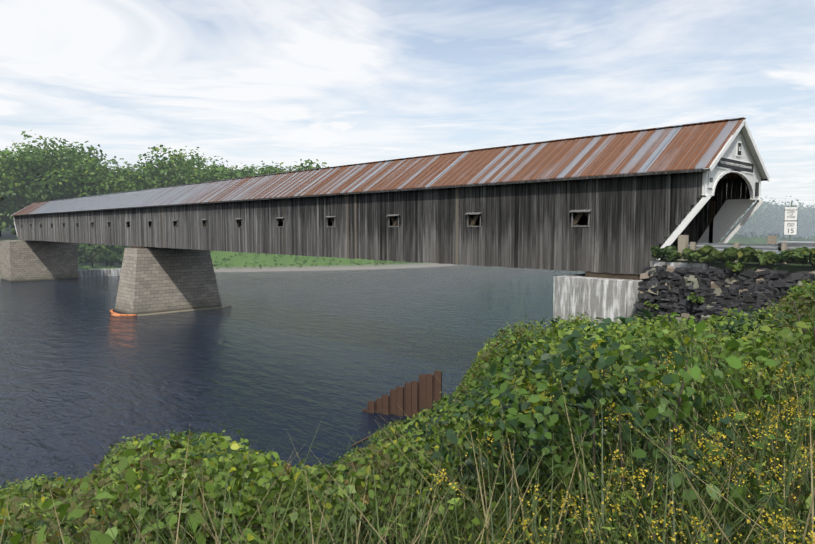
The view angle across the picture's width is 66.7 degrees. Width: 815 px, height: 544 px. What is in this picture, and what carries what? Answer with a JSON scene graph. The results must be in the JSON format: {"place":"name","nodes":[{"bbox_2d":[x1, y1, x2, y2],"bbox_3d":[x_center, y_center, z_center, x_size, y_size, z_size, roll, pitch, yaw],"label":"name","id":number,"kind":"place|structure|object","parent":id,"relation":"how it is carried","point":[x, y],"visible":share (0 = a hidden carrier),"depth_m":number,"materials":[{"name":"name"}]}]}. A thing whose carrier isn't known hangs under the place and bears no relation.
{"place":"outdoors","nodes":[
{"label":"outdoors","id":0,"kind":"place"},
{"bbox_2d":[137,305,231,315],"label":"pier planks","id":1,"kind":"object","parent":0,"point":[183,310],"visible":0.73,"depth_m":80.92,"materials":[{"name":"brown wood"}]},
{"bbox_2d":[21,192,689,259],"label":"window openings","id":2,"kind":"object","parent":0,"point":[577,219],"depth_m":44.49,"materials":[{"name":"black wood"}]},
{"bbox_2d":[14,172,754,274],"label":"bridge siding","id":3,"kind":"object","parent":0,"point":[525,225],"visible":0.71,"depth_m":40.59,"materials":[{"name":"grey wood"}]},
{"bbox_2d":[21,209,591,227],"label":"window frames","id":4,"kind":"structure","parent":3,"relation":"attached to","point":[479,213],"depth_m":44.87,"materials":[{"name":"grey wood"}]},
{"bbox_2d":[21,201,715,246],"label":"portal braces","id":5,"kind":"object","parent":3,"relation":"on","point":[712,210],"visible":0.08,"depth_m":35.37,"materials":[{"name":"wood"}]},
{"bbox_2d":[12,118,761,214],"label":"bridge roof","id":6,"kind":"structure","parent":3,"relation":"on","point":[702,148],"depth_m":39.23,"materials":[{"name":"brown metal"}]},
{"bbox_2d":[14,117,745,214],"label":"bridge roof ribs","id":7,"kind":"object","parent":6,"relation":"on","point":[91,197],"visible":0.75,"depth_m":49.11,"materials":[{"name":"brown metal"}]},
{"bbox_2d":[12,169,767,215],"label":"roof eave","id":8,"kind":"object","parent":6,"relation":"attached to","point":[606,176],"depth_m":38.98,"materials":[{"name":"grey wood"}]},
{"bbox_2d":[14,141,763,259],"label":"bridge portal interior","id":9,"kind":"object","parent":3,"relation":"on","point":[690,216],"depth_m":30.06,"materials":[{"name":"white wood"}]},
{"bbox_2d":[660,195,754,249],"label":"portal panels","id":10,"kind":"object","parent":3,"relation":"attached to","point":[730,213],"visible":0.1,"depth_m":34.74,"materials":[{"name":"grey wood"}]},
{"bbox_2d":[702,130,759,198],"bbox_3d":[16.485,-5.705,31.245,7.500,3.780,0.140,-4,6,-43],"label":"portal","id":11,"kind":"object","parent":3,"relation":"attached to","point":[746,154],"visible":0.35,"depth_m":31.75,"materials":[{"name":"white"}]},
{"bbox_2d":[717,143,758,195],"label":"dark portal signs","id":12,"kind":"object","parent":11,"relation":"attached to","point":[729,166],"visible":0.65,"depth_m":31.35,"materials":[{"name":"black wood"}]},
{"bbox_2d":[720,161,750,168],"bbox_3d":[16.573,-5.387,31.171,4.378,0.133,0.006,-4,6,-43],"label":"sign lettering","id":13,"kind":"object","parent":12,"relation":"attached to","point":[735,164],"visible":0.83,"depth_m":30.86},
{"bbox_2d":[701,120,769,200],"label":"portal trim","id":14,"kind":"structure","parent":3,"relation":"attached to","point":[743,127],"depth_m":31.54,"materials":[{"name":"white wood"}]},
{"bbox_2d":[0,250,780,491],"bbox_3d":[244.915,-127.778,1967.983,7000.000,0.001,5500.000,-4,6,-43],"label":"water","id":15,"kind":"structure","parent":0,"point":[268,358],"depth_m":52.95,"materials":[{"name":"blue liquid"}]},
{"bbox_2d":[0,240,77,281],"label":"abutment","id":16,"kind":"object","parent":15,"relation":"in","point":[25,260],"visible":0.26,"depth_m":128.41,"materials":[{"name":"stone"}]},
{"bbox_2d":[110,309,136,315],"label":"orange boom","id":17,"kind":"object","parent":15,"relation":"on","point":[114,313],"visible":0.94,"depth_m":76.89,"materials":[{"name":"orange plastic"}]},
{"bbox_2d":[114,248,221,314],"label":"pier","id":18,"kind":"structure","parent":15,"relation":"in","point":[154,280],"depth_m":80.44,"materials":[{"name":"stone"}]},
{"bbox_2d":[352,429,382,445],"bbox_3d":[-2.001,8.607,32.144,0.130,0.140,2.900,2,5,30],"label":"floating log","id":19,"kind":"object","parent":15,"relation":"on","point":[364,439],"visible":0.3,"depth_m":31.68,"materials":[{"name":"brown wood"}]},
{"bbox_2d":[362,370,441,417],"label":"sheet piles","id":20,"kind":"object","parent":15,"relation":"in","point":[412,398],"visible":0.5,"depth_m":35.55,"materials":[{"name":"metal"}]},
{"bbox_2d":[0,226,814,543],"bbox_3d":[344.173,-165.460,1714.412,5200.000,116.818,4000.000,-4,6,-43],"label":"terrain","id":21,"kind":"structure","parent":0,"point":[266,262],"depth_m":161.54,"materials":[{"name":"green plant"}]},
{"bbox_2d":[77,243,410,269],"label":"bank cover","id":22,"kind":"object","parent":21,"relation":"on","point":[109,256],"visible":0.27,"depth_m":151.60,"materials":[{"name":"green plant"}]},
{"bbox_2d":[0,130,400,236],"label":"trees","id":23,"kind":"object","parent":22,"relation":"on","point":[46,164],"depth_m":167.32,"materials":[{"name":"green plant"}]},
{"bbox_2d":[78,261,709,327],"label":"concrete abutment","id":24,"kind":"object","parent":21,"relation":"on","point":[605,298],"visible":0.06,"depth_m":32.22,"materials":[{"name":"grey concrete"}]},
{"bbox_2d":[130,246,639,279],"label":"bearing beams","id":25,"kind":"structure","parent":24,"relation":"on","point":[613,276],"depth_m":32.68,"materials":[{"name":"brown wood"}]},
{"bbox_2d":[0,292,814,543],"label":"grass stems","id":26,"kind":"object","parent":21,"relation":"on","point":[808,500],"depth_m":2.81,"materials":[{"name":"green plant"}]},
{"bbox_2d":[0,277,814,543],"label":"shrubs","id":27,"kind":"object","parent":21,"relation":"on","point":[537,360],"visible":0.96,"depth_m":3.06,"materials":[{"name":"green plant"}]},
{"bbox_2d":[0,285,814,543],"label":"leaves","id":28,"kind":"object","parent":21,"relation":"on","point":[507,517],"depth_m":2.42,"materials":[{"name":"green plant"}]},
{"bbox_2d":[8,161,814,240],"bbox_3d":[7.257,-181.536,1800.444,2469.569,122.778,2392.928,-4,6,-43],"label":"hills","id":29,"kind":"structure","parent":21,"relation":"on","point":[768,217],"depth_m":407.23,"materials":[{"name":"green plant"}]},
{"bbox_2d":[18,300,814,543],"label":"stems","id":30,"kind":"object","parent":21,"relation":"on","point":[621,462],"depth_m":2.84,"materials":[{"name":"green plant"}]},
{"bbox_2d":[135,344,814,543],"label":"goldenrod flowers","id":31,"kind":"object","parent":21,"relation":"on","point":[694,517],"visible":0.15,"depth_m":2.06,"materials":[{"name":"yellow plant"}]},
{"bbox_2d":[633,265,814,325],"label":"stone wall","id":32,"kind":"structure","parent":21,"relation":"on","point":[668,289],"depth_m":26.50,"materials":[{"name":"stone"}]},
{"bbox_2d":[644,245,814,310],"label":"shoulder bushes","id":33,"kind":"object","parent":32,"relation":"on","point":[708,253],"visible":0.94,"depth_m":26.19,"materials":[{"name":"green plant"}]},
{"bbox_2d":[678,235,787,263],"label":"guardrail posts","id":34,"kind":"object","parent":21,"relation":"on","point":[683,240],"visible":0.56,"depth_m":29.32,"materials":[{"name":"wood"}]},
{"bbox_2d":[688,241,814,250],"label":"guard rails","id":35,"kind":"object","parent":34,"relation":"attached to","point":[791,245],"visible":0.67,"depth_m":27.73,"materials":[{"name":"silver metal"}]},
{"bbox_2d":[663,256,812,268],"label":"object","id":36,"kind":"object","parent":21,"relation":"on","point":[724,262],"visible":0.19,"depth_m":27.39,"materials":[{"name":"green plant"}]},
{"bbox_3d":[20.898,-2.243,33.800,0.057,3.186,0.078,-4,6,-43],"label":"road sign post","id":37,"kind":"object","parent":21,"relation":"on","visible":0},
{"bbox_2d":[784,207,797,234],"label":"road signs","id":38,"kind":"object","parent":37,"relation":"attached to","point":[788,213],"visible":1,"depth_m":33.71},
{"bbox_2d":[784,212,797,220],"bbox_3d":[20.877,-2.782,33.728,0.620,1.540,0.012,2,5,31],"label":"road sign border","id":39,"kind":"object","parent":37,"relation":"attached to","point":[790,220],"visible":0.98,"depth_m":33.72,"materials":[{"name":"grey metal"}]},
{"bbox_2d":[0,0,814,207],"label":"sky","id":40,"kind":"structure","parent":0,"point":[245,82],"materials":[{"name":"white"}]},
{"bbox_2d":[662,257,809,263],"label":"road","id":41,"kind":"structure","parent":0,"point":[792,262],"depth_m":26.55,"materials":[{"name":"grey asphalt"}]}
]}

